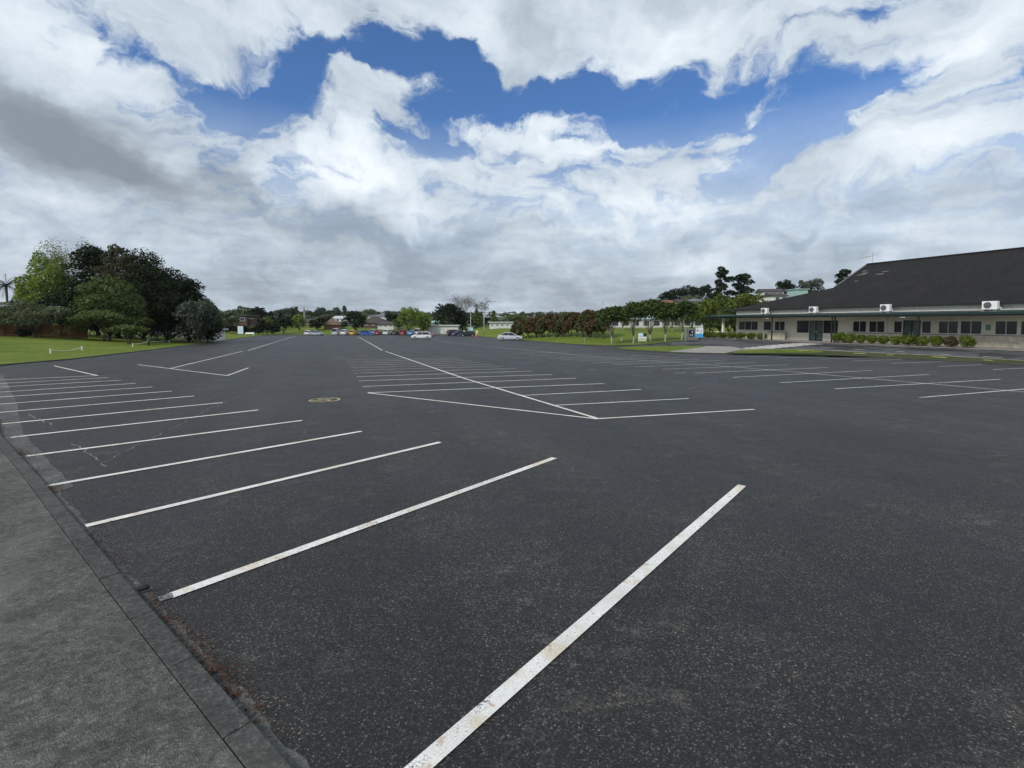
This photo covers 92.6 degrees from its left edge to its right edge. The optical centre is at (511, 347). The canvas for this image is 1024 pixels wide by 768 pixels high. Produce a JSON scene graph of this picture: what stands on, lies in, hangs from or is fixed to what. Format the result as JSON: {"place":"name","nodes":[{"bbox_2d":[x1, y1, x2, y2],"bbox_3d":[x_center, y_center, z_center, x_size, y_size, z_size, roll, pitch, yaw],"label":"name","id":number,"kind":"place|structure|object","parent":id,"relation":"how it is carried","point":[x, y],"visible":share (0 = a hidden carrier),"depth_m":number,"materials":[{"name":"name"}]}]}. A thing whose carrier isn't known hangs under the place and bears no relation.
{"place":"outdoors","nodes":[
{"label":"outdoors","id":0,"kind":"place"},
{"bbox_2d":[0,449,243,767],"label":"footpath","id":1,"kind":"structure","parent":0,"point":[87,679],"depth_m":3.32,"materials":[{"name":"concrete"}]},
{"bbox_2d":[0,331,265,363],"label":"lawn","id":2,"kind":"structure","parent":0,"point":[16,349],"depth_m":54.12,"materials":[{"name":"green plant"}]},
{"bbox_2d":[0,274,33,304],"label":"palm tree","id":3,"kind":"object","parent":2,"relation":"on","point":[5,285],"visible":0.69,"depth_m":99.42,"materials":[{"name":"plant"}]},
{"bbox_2d":[0,300,71,337],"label":"olive tree","id":4,"kind":"object","parent":2,"relation":"on","point":[38,315],"visible":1,"depth_m":63.02,"materials":[{"name":"green plant"}]},
{"bbox_2d":[12,252,73,324],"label":"deciduous tree","id":5,"kind":"object","parent":2,"relation":"on","point":[42,283],"visible":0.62,"depth_m":85.95,"materials":[{"name":"green plant"}]},
{"bbox_2d":[0,324,87,338],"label":"fence","id":6,"kind":"object","parent":2,"relation":"on","point":[52,330],"visible":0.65,"depth_m":67.98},
{"bbox_2d":[23,293,98,334],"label":"evergreen tree","id":7,"kind":"object","parent":2,"relation":"on","point":[53,301],"visible":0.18,"depth_m":78.50,"materials":[{"name":"green plant"}]},
{"bbox_2d":[31,237,95,293],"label":"deciduous tree","id":8,"kind":"object","parent":2,"relation":"on","point":[61,254],"visible":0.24,"depth_m":89.75,"materials":[{"name":"green plant"}]},
{"bbox_2d":[50,282,105,336],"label":"evergreen tree","id":9,"kind":"object","parent":2,"relation":"on","point":[68,298],"visible":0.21,"depth_m":74.28,"materials":[{"name":"green plant"}]},
{"bbox_2d":[41,244,117,334],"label":"evergreen tree","id":10,"kind":"object","parent":2,"relation":"on","point":[86,255],"visible":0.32,"depth_m":81.68,"materials":[{"name":"green plant"}]},
{"bbox_2d":[65,309,133,340],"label":"tree","id":11,"kind":"object","parent":2,"relation":"on","point":[97,315],"visible":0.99,"depth_m":65.63,"materials":[{"name":"green plant"}]},
{"bbox_2d":[61,273,154,340],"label":"layered tree","id":12,"kind":"object","parent":2,"relation":"on","point":[118,300],"visible":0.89,"depth_m":68.79,"materials":[{"name":"green plant"}]},
{"bbox_2d":[90,243,132,337],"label":"cypress tree","id":13,"kind":"object","parent":2,"relation":"on","point":[114,253],"visible":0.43,"depth_m":78.49,"materials":[{"name":"green plant"}]},
{"bbox_2d":[113,254,143,338],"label":"cypress tree","id":14,"kind":"object","parent":2,"relation":"on","point":[128,262],"visible":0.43,"depth_m":77.95,"materials":[{"name":"green plant"}]},
{"bbox_2d":[107,324,150,343],"bbox_3d":[-50.220,-1.625,64.085,4.702,2.915,4.048,0,3,0],"label":"tree","id":15,"kind":"object","parent":2,"relation":"on","point":[124,328],"visible":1,"depth_m":63.31,"materials":[{"name":"green plant"}]},
{"bbox_2d":[91,247,182,339],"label":"evergreen tree","id":16,"kind":"object","parent":2,"relation":"on","point":[146,258],"visible":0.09,"depth_m":79.69,"materials":[{"name":"green plant"}]},
{"bbox_2d":[110,261,212,341],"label":"evergreen tree","id":17,"kind":"object","parent":2,"relation":"on","point":[163,276],"visible":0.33,"depth_m":77.00,"materials":[{"name":"green plant"}]},
{"bbox_2d":[144,278,223,341],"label":"evergreen tree","id":18,"kind":"object","parent":2,"relation":"on","point":[180,291],"visible":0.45,"depth_m":76.51,"materials":[{"name":"green plant"}]},
{"bbox_2d":[172,298,221,343],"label":"broadleaf tree","id":19,"kind":"object","parent":2,"relation":"on","point":[204,312],"visible":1,"depth_m":73.12,"materials":[{"name":"green plant"}]},
{"bbox_2d":[219,309,240,332],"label":"broadleaf tree","id":20,"kind":"object","parent":2,"relation":"on","point":[230,318],"visible":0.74,"depth_m":164.59,"materials":[{"name":"green plant"}]},
{"bbox_2d":[254,319,270,334],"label":"shrub","id":21,"kind":"object","parent":2,"relation":"on","point":[262,325],"visible":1,"depth_m":171.02,"materials":[{"name":"green plant"}]},
{"bbox_2d":[53,323,735,344],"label":"field","id":22,"kind":"structure","parent":0,"point":[657,334],"depth_m":94.85,"materials":[{"name":"green plant"}]},
{"bbox_2d":[226,314,260,331],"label":"house","id":23,"kind":"structure","parent":22,"relation":"on","point":[244,319],"depth_m":186.30,"materials":[{"name":"brown paint"}]},
{"bbox_2d":[249,306,269,317],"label":"broadleaf tree","id":24,"kind":"object","parent":22,"relation":"on","point":[257,310],"visible":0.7,"depth_m":198.56,"materials":[{"name":"green plant"}]},
{"bbox_2d":[273,316,293,333],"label":"broadleaf tree","id":25,"kind":"object","parent":22,"relation":"on","point":[286,322],"visible":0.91,"depth_m":184.93,"materials":[{"name":"green plant"}]},
{"bbox_2d":[292,314,305,330],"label":"broadleaf tree","id":26,"kind":"object","parent":22,"relation":"on","point":[298,318],"visible":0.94,"depth_m":198.87,"materials":[{"name":"green plant"}]},
{"bbox_2d":[309,317,326,329],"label":"broadleaf tree","id":27,"kind":"object","parent":22,"relation":"on","point":[318,323],"visible":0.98,"depth_m":203.99,"materials":[{"name":"green plant"}]},
{"bbox_2d":[323,318,341,329],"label":"house","id":28,"kind":"structure","parent":22,"relation":"on","point":[331,323],"depth_m":206.80,"materials":[{"name":"red brick"}]},
{"bbox_2d":[343,311,367,329],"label":"broadleaf tree","id":29,"kind":"object","parent":22,"relation":"on","point":[353,317],"visible":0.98,"depth_m":196.75,"materials":[{"name":"green plant"}]},
{"bbox_2d":[357,316,389,327],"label":"house","id":30,"kind":"structure","parent":22,"relation":"on","point":[373,321],"depth_m":215.46,"materials":[{"name":"white paint"}]},
{"bbox_2d":[377,322,401,329],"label":"house","id":31,"kind":"structure","parent":22,"relation":"on","point":[385,325],"depth_m":207.92,"materials":[{"name":"white paint"}]},
{"bbox_2d":[417,311,432,330],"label":"deciduous tree","id":32,"kind":"object","parent":22,"relation":"on","point":[426,321],"visible":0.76,"depth_m":181.02,"materials":[{"name":"green plant"}]},
{"bbox_2d":[426,325,460,333],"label":"long shed","id":33,"kind":"structure","parent":22,"relation":"on","point":[434,329],"depth_m":183.88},
{"bbox_2d":[432,303,465,324],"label":"macrocarpa tree","id":34,"kind":"object","parent":22,"relation":"on","point":[445,311],"visible":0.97,"depth_m":187.60,"materials":[{"name":"green plant"}]},
{"bbox_2d":[449,293,476,328],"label":"bare tree","id":35,"kind":"object","parent":22,"relation":"on","point":[466,303],"visible":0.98,"depth_m":198.62,"materials":[{"name":"grey plant"}]},
{"bbox_2d":[451,311,475,329],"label":"macrocarpa tree","id":36,"kind":"object","parent":22,"relation":"on","point":[464,321],"visible":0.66,"depth_m":193.48,"materials":[{"name":"green plant"}]},
{"bbox_2d":[488,322,512,328],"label":"clubroom","id":37,"kind":"structure","parent":22,"relation":"on","point":[494,325],"depth_m":169.31,"materials":[{"name":"white paint"}]},
{"bbox_2d":[534,316,548,336],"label":"reddish tree","id":38,"kind":"object","parent":22,"relation":"on","point":[538,330],"visible":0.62,"depth_m":97.88,"materials":[{"name":"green plant"}]},
{"bbox_2d":[555,313,570,336],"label":"reddish tree","id":39,"kind":"object","parent":22,"relation":"on","point":[561,320],"visible":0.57,"depth_m":92.16,"materials":[{"name":"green plant"}]},
{"bbox_2d":[560,312,574,336],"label":"reddish tree","id":40,"kind":"object","parent":22,"relation":"on","point":[565,330],"visible":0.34,"depth_m":90.95,"materials":[{"name":"brown plant"}]},
{"bbox_2d":[574,310,587,336],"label":"reddish tree","id":41,"kind":"object","parent":22,"relation":"on","point":[579,322],"visible":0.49,"depth_m":86.77,"materials":[{"name":"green plant"}]},
{"bbox_2d":[581,309,598,337],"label":"reddish tree","id":42,"kind":"object","parent":22,"relation":"on","point":[588,313],"visible":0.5,"depth_m":84.83,"materials":[{"name":"brown plant"}]},
{"bbox_2d":[587,310,606,337],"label":"reddish tree","id":43,"kind":"object","parent":22,"relation":"on","point":[591,322],"visible":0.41,"depth_m":83.33,"materials":[{"name":"brown plant"}]},
{"bbox_2d":[594,308,613,338],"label":"reddish tree","id":44,"kind":"object","parent":22,"relation":"on","point":[604,327],"visible":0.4,"depth_m":81.64,"materials":[{"name":"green plant"}]},
{"bbox_2d":[598,306,624,343],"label":"street tree","id":45,"kind":"object","parent":22,"relation":"on","point":[608,315],"visible":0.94,"depth_m":72.07,"materials":[{"name":"green plant"}]},
{"bbox_2d":[619,301,647,343],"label":"street tree","id":46,"kind":"object","parent":22,"relation":"on","point":[630,309],"visible":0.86,"depth_m":70.98,"materials":[{"name":"green plant"}]},
{"bbox_2d":[633,298,665,342],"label":"street tree","id":47,"kind":"object","parent":22,"relation":"on","point":[650,305],"visible":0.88,"depth_m":70.14,"materials":[{"name":"green plant"}]},
{"bbox_2d":[611,317,702,327],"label":"sports hall","id":48,"kind":"structure","parent":22,"relation":"on","point":[657,323],"depth_m":149.73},
{"bbox_2d":[652,302,682,341],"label":"street tree","id":49,"kind":"object","parent":22,"relation":"on","point":[667,311],"visible":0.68,"depth_m":69.67,"materials":[{"name":"green plant"}]},
{"bbox_2d":[668,300,698,339],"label":"street tree","id":50,"kind":"object","parent":22,"relation":"on","point":[687,309],"visible":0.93,"depth_m":69.17,"materials":[{"name":"green plant"}]},
{"bbox_2d":[679,305,703,327],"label":"broadleaf tree","id":51,"kind":"object","parent":22,"relation":"on","point":[697,317],"visible":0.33,"depth_m":103.42,"materials":[{"name":"green plant"}]},
{"bbox_2d":[699,284,712,299],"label":"hill tree","id":52,"kind":"object","parent":22,"relation":"on","point":[705,289],"visible":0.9,"depth_m":265.62,"materials":[{"name":"green plant"}]},
{"bbox_2d":[694,299,720,331],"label":"broadleaf tree","id":53,"kind":"object","parent":22,"relation":"on","point":[708,306],"visible":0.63,"depth_m":110.63,"materials":[{"name":"green plant"}]},
{"bbox_2d":[699,312,722,330],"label":"broadleaf tree","id":54,"kind":"object","parent":22,"relation":"on","point":[714,324],"visible":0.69,"depth_m":95.43,"materials":[{"name":"green plant"}]},
{"bbox_2d":[704,294,736,330],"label":"broadleaf tree","id":55,"kind":"object","parent":22,"relation":"on","point":[721,302],"visible":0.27,"depth_m":116.58,"materials":[{"name":"green plant"}]},
{"bbox_2d":[710,266,736,331],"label":"pine tree","id":56,"kind":"object","parent":22,"relation":"on","point":[722,273],"visible":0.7,"depth_m":148.03,"materials":[{"name":"green plant"}]},
{"bbox_2d":[715,306,735,331],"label":"broadleaf tree","id":57,"kind":"object","parent":22,"relation":"on","point":[725,311],"visible":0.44,"depth_m":99.50,"materials":[{"name":"green plant"}]},
{"bbox_2d":[722,293,754,331],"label":"broadleaf tree","id":58,"kind":"object","parent":22,"relation":"on","point":[743,299],"visible":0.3,"depth_m":117.91,"materials":[{"name":"green plant"}]},
{"bbox_2d":[731,273,754,305],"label":"pine tree","id":59,"kind":"object","parent":22,"relation":"on","point":[744,278],"visible":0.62,"depth_m":150.63,"materials":[{"name":"green plant"}]},
{"bbox_2d":[754,289,785,301],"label":"house","id":60,"kind":"structure","parent":22,"relation":"on","point":[761,291],"depth_m":210.80,"materials":[{"name":"white paint"}]},
{"bbox_2d":[762,293,788,301],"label":"house","id":61,"kind":"structure","parent":22,"relation":"on","point":[771,296],"depth_m":201.54,"materials":[{"name":"white paint"}]},
{"bbox_2d":[775,279,797,294],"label":"hill tree","id":62,"kind":"object","parent":22,"relation":"on","point":[786,284],"visible":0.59,"depth_m":227.59,"materials":[{"name":"green plant"}]},
{"bbox_2d":[786,289,808,297],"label":"tank building","id":63,"kind":"structure","parent":22,"relation":"on","point":[792,292],"depth_m":210.91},
{"bbox_2d":[803,278,824,292],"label":"hill tree","id":64,"kind":"object","parent":22,"relation":"on","point":[813,284],"visible":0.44,"depth_m":229.33,"materials":[{"name":"green plant"}]},
{"bbox_2d":[834,269,851,284],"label":"pine tree","id":65,"kind":"object","parent":22,"relation":"on","point":[842,274],"visible":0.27,"depth_m":158.36,"materials":[{"name":"green plant"}]},
{"bbox_2d":[706,247,1023,347],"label":"community hall","id":66,"kind":"structure","parent":22,"relation":"on","point":[943,296],"depth_m":53.69,"materials":[{"name":"beige paint"}]},
{"bbox_2d":[739,321,757,330],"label":"window","id":67,"kind":"structure","parent":66,"relation":"in","point":[743,325],"depth_m":70.48,"materials":[{"name":"black glass"}]},
{"bbox_2d":[797,321,808,332],"bbox_3d":[37.306,-2.687,62.639,0.070,1.550,1.643,-1,3,-22],"label":"window","id":68,"kind":"structure","parent":66,"relation":"in","point":[802,326],"depth_m":62.64,"materials":[{"name":"glass"}]},
{"bbox_2d":[809,321,815,339],"bbox_3d":[37.769,-2.148,61.427,0.140,2.460,0.885,-1,3,-22],"label":"door","id":69,"kind":"structure","parent":66,"relation":"in","point":[812,324],"depth_m":61.46,"materials":[{"name":"glass"}]},
{"bbox_2d":[816,321,822,340],"bbox_3d":[38.108,-2.104,60.589,0.140,2.460,0.885,-1,3,-22],"label":"door","id":70,"kind":"structure","parent":66,"relation":"in","point":[819,324],"depth_m":60.59,"materials":[{"name":"glass"}]},
{"bbox_2d":[823,321,837,333],"bbox_3d":[38.638,-2.480,59.271,0.130,1.610,1.807,-1,3,-22],"label":"window","id":71,"kind":"structure","parent":66,"relation":"in","point":[827,324],"depth_m":59.55,"materials":[{"name":"glass"}]},
{"bbox_2d":[852,321,866,332],"bbox_3d":[39.896,-2.391,56.134,0.150,1.360,1.594,-1,3,-22],"label":"window","id":72,"kind":"structure","parent":66,"relation":"in","point":[858,326],"depth_m":56.13,"materials":[{"name":"black glass"}]},
{"bbox_2d":[868,321,884,332],"bbox_3d":[40.591,-2.301,54.420,0.150,1.360,1.739,-1,3,-22],"label":"window","id":73,"kind":"structure","parent":66,"relation":"in","point":[874,326],"depth_m":54.44,"materials":[{"name":"black glass"}]},
{"bbox_2d":[903,320,911,343],"bbox_3d":[41.741,-1.634,51.632,0.140,2.460,0.796,-1,3,-22],"label":"door","id":74,"kind":"structure","parent":66,"relation":"in","point":[907,325],"depth_m":51.60,"materials":[{"name":"glass"}]},
{"bbox_2d":[938,321,958,333],"bbox_3d":[43.112,-2.011,48.302,0.070,1.300,1.674,-1,3,-22],"label":"window","id":75,"kind":"structure","parent":66,"relation":"in","point":[944,327],"depth_m":48.29,"materials":[{"name":"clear glass"}]},
{"bbox_2d":[959,321,981,334],"bbox_3d":[43.751,-1.892,46.618,0.150,1.360,1.760,-1,3,-22],"label":"window","id":76,"kind":"structure","parent":66,"relation":"in","point":[966,327],"depth_m":46.64,"materials":[{"name":"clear glass"}]},
{"bbox_2d":[982,301,1000,310],"bbox_3d":[43.483,-3.780,44.313,0.440,0.870,1.280,-1,3,-22],"label":"air conditioner","id":77,"kind":"object","parent":66,"relation":"on","point":[989,305],"visible":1,"depth_m":44.23,"materials":[{"name":"white paint"}]},
{"bbox_2d":[994,321,1017,335],"bbox_3d":[44.710,-1.768,44.251,0.150,1.360,1.670,-1,3,-22],"label":"window","id":78,"kind":"structure","parent":66,"relation":"in","point":[1010,328],"depth_m":44.25,"materials":[{"name":"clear glass"}]},
{"bbox_2d":[899,334,916,345],"bbox_3d":[39.405,-0.717,48.547,1.480,1.210,1.490,0,3,0],"label":"shrub","id":79,"kind":"object","parent":22,"relation":"on","point":[906,339],"visible":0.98,"depth_m":48.36,"materials":[{"name":"green plant"}]},
{"bbox_2d":[942,336,958,346],"bbox_3d":[40.670,-0.527,45.341,1.204,1.166,1.226,0,3,0],"label":"shrub","id":80,"kind":"object","parent":22,"relation":"on","point":[950,341],"visible":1,"depth_m":45.19,"materials":[{"name":"brown plant"}]},
{"bbox_2d":[958,335,977,347],"bbox_3d":[41.167,-0.523,44.209,1.323,1.277,1.339,1,3,21],"label":"shrub","id":81,"kind":"object","parent":22,"relation":"on","point":[967,340],"visible":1,"depth_m":43.93,"materials":[{"name":"green plant"}]},
{"bbox_2d":[274,315,700,338],"bbox_3d":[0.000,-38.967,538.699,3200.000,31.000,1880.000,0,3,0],"label":"ground","id":82,"kind":"structure","parent":0,"point":[499,318],"depth_m":444.04,"materials":[{"name":"green plant"}]},
{"bbox_2d":[0,334,267,365],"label":"lawn edge kerb","id":83,"kind":"structure","parent":82,"relation":"on","point":[104,355],"depth_m":40.65,"materials":[{"name":"concrete"}]},
{"bbox_2d":[6,335,262,365],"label":"lawn edge channel","id":84,"kind":"object","parent":82,"relation":"on","point":[120,354],"visible":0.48,"depth_m":42.81,"materials":[{"name":"concrete"}]},
{"bbox_2d":[0,434,291,767],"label":"kerb","id":85,"kind":"structure","parent":82,"relation":"on","point":[244,738],"depth_m":3.56,"materials":[{"name":"concrete"}]},
{"bbox_2d":[397,307,420,330],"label":"deciduous tree","id":86,"kind":"object","parent":82,"relation":"on","point":[410,313],"visible":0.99,"depth_m":174.72,"materials":[{"name":"green plant"}]},
{"bbox_2d":[267,295,736,317],"bbox_3d":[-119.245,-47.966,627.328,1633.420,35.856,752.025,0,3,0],"label":"distant woodland","id":87,"kind":"object","parent":82,"relation":"on","point":[531,314],"visible":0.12,"depth_m":492.02,"materials":[{"name":"green plant"}]},
{"bbox_2d":[441,334,682,345],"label":"field kerb","id":88,"kind":"structure","parent":82,"relation":"on","point":[593,345],"depth_m":69.43,"materials":[{"name":"concrete"}]},
{"bbox_2d":[685,327,697,340],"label":"gate","id":89,"kind":"structure","parent":82,"relation":"on","point":[690,333],"depth_m":69.65,"materials":[{"name":"grey metal"}]},
{"bbox_2d":[701,338,1023,351],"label":"verge kerb","id":90,"kind":"structure","parent":82,"relation":"on","point":[877,345],"depth_m":48.49,"materials":[{"name":"concrete"}]},
{"bbox_2d":[0,335,1023,767],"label":"car park asphalt","id":91,"kind":"object","parent":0,"point":[884,579],"visible":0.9,"depth_m":5.58,"materials":[{"name":"asphalt"}]},
{"bbox_2d":[29,390,256,466],"bbox_3d":[-10.903,1.876,13.247,5.042,0.136,11.275,-1,3,-15],"label":"crack","id":92,"kind":"object","parent":91,"relation":"on","point":[96,458],"visible":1,"depth_m":10.62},
{"bbox_2d":[0,374,309,767],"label":"gutter edge","id":93,"kind":"object","parent":91,"relation":"on","point":[47,472],"visible":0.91,"depth_m":5.57,"materials":[{"name":"concrete"}]},
{"bbox_2d":[0,422,277,736],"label":"leaf litter","id":94,"kind":"object","parent":93,"relation":"on","point":[214,669],"visible":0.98,"depth_m":3.50,"materials":[{"name":"brown plant"}]},
{"bbox_2d":[0,366,745,767],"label":"road marking","id":95,"kind":"object","parent":91,"relation":"on","point":[438,750],"visible":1,"depth_m":4.79,"materials":[{"name":"white paint"}]},
{"bbox_2d":[497,332,522,339],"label":"parked car","id":96,"kind":"object","parent":91,"relation":"on","point":[507,335],"visible":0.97,"depth_m":95.17,"materials":[{"name":"silver paint"}]},
{"bbox_2d":[59,457,980,766],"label":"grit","id":97,"kind":"object","parent":91,"relation":"on","point":[285,633],"visible":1,"depth_m":3.82,"materials":[{"name":"gravel"}]},
{"bbox_2d":[356,337,754,418],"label":"road marking","id":98,"kind":"object","parent":91,"relation":"on","point":[528,397],"visible":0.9,"depth_m":17.12,"materials":[{"name":"white paint"}]},
{"bbox_2d":[432,339,1021,397],"bbox_3d":[6.976,-0.145,62.822,26.669,1.084,93.928,-1,3,-24],"label":"road marking","id":99,"kind":"object","parent":91,"relation":"on","point":[821,374],"visible":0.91,"depth_m":25.24,"materials":[{"name":"paint"}]},
{"bbox_2d":[613,348,1023,365],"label":"island kerb","id":100,"kind":"structure","parent":91,"relation":"on","point":[835,354],"depth_m":39.22,"materials":[{"name":"concrete"}]},
{"bbox_2d":[616,346,1023,363],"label":"island grass","id":101,"kind":"structure","parent":91,"relation":"on","point":[837,353],"depth_m":40.55,"materials":[{"name":"plant"}]},
{"bbox_2d":[620,346,704,350],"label":"island grass","id":102,"kind":"structure","parent":101,"relation":"on","point":[660,348],"depth_m":55.13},
{"bbox_2d":[669,346,763,352],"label":"island slab","id":103,"kind":"structure","parent":101,"relation":"on","point":[715,349],"depth_m":52.35,"materials":[{"name":"concrete"}]},
{"bbox_2d":[733,349,824,352],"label":"island grass","id":104,"kind":"structure","parent":101,"relation":"on","point":[768,351],"depth_m":47.92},
{"bbox_2d":[803,349,1023,360],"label":"island inner kerb","id":105,"kind":"structure","parent":91,"relation":"on","point":[915,354],"depth_m":40.00,"materials":[{"name":"concrete"}]},
{"bbox_2d":[0,0,1023,313],"label":"sky","id":106,"kind":"structure","parent":0,"point":[535,156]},
{"bbox_2d":[630,339,1023,359],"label":"side road","id":107,"kind":"structure","parent":0,"point":[737,344],"depth_m":48.74,"materials":[{"name":"asphalt"}]},
{"bbox_2d":[698,337,1023,350],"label":"verandah paving","id":108,"kind":"structure","parent":0,"point":[996,348],"depth_m":50.74,"materials":[{"name":"concrete"}]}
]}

